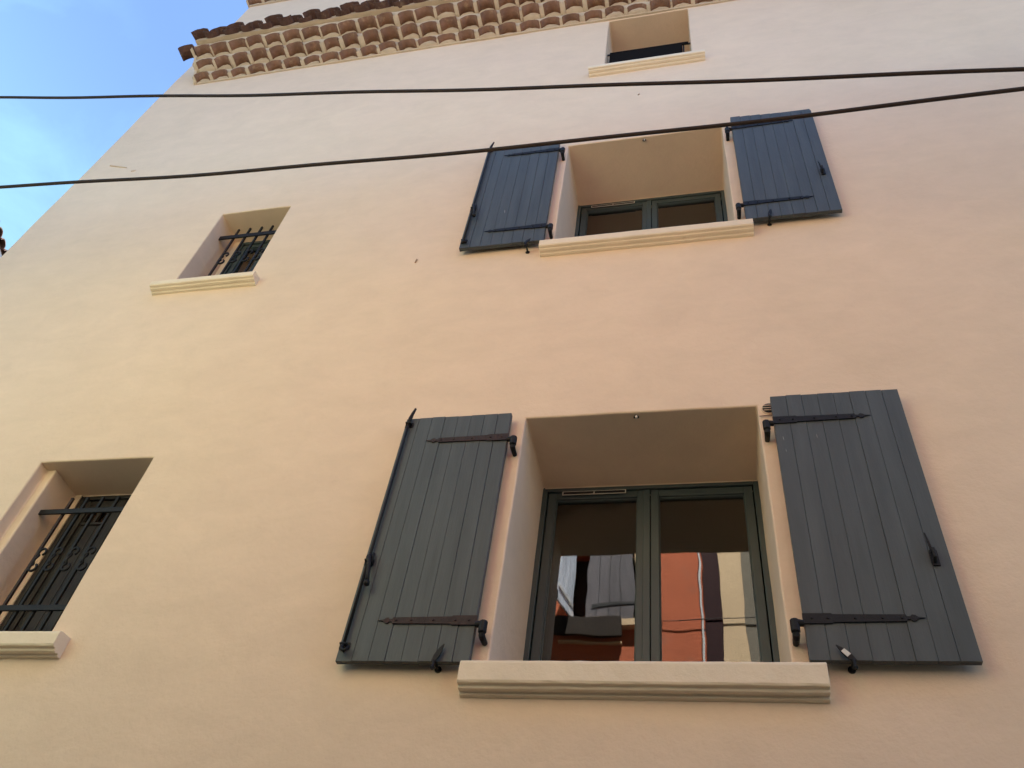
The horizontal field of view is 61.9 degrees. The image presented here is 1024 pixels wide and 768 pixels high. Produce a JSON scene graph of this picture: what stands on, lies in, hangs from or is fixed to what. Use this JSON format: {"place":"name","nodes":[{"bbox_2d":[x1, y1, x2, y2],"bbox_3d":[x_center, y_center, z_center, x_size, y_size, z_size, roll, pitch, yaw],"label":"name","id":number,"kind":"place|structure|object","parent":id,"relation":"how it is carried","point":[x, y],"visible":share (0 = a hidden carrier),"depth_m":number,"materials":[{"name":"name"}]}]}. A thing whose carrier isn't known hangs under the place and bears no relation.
{"place":"outdoors","nodes":[
{"label":"outdoors","id":0,"kind":"place"},
{"bbox_2d":[0,0,248,249],"label":"sky","id":1,"kind":"structure","parent":0,"point":[48,47],"materials":[{"name":"blue"}]},
{"bbox_2d":[0,0,1023,767],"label":"house","id":2,"kind":"structure","parent":0,"point":[698,448],"depth_m":4.93,"materials":[{"name":"beige paint"}]},
{"bbox_2d":[0,494,131,630],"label":"window","id":3,"kind":"structure","parent":2,"relation":"in","point":[35,595],"depth_m":4.93,"materials":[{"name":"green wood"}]},
{"bbox_2d":[224,239,270,273],"bbox_3d":[-2.130,-0.875,6.992,0.596,1.066,0.064,-4,-49,12],"label":"window","id":4,"kind":"structure","parent":2,"relation":"in","point":[245,245],"depth_m":7.26,"materials":[{"name":"glass"}]},
{"bbox_2d":[574,189,727,236],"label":"window","id":5,"kind":"structure","parent":2,"relation":"in","point":[706,206],"depth_m":7.05,"materials":[{"name":"glass"}]},
{"bbox_2d":[523,480,779,661],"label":"window","id":6,"kind":"structure","parent":2,"relation":"in","point":[679,572],"depth_m":5.46,"materials":[{"name":"glass"}]},
{"label":"street","id":7,"kind":"structure","parent":0,"visible":0},
{"bbox_2d":[0,227,7,257],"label":"neighbour house","id":8,"kind":"structure","parent":7,"relation":"on","point":[3,250],"depth_m":13.75,"materials":[{"name":"brown wood"}]},
{"bbox_2d":[0,86,1023,188],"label":"overhead cable","id":9,"kind":"object","parent":8,"relation":"attached to","point":[816,114],"visible":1,"depth_m":5.45,"materials":[{"name":"rubber"}]},
{"bbox_2d":[0,67,1023,98],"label":"overhead cable","id":10,"kind":"object","parent":8,"relation":"attached to","point":[882,74],"visible":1,"depth_m":5.92,"materials":[{"name":"rubber"}]}
]}

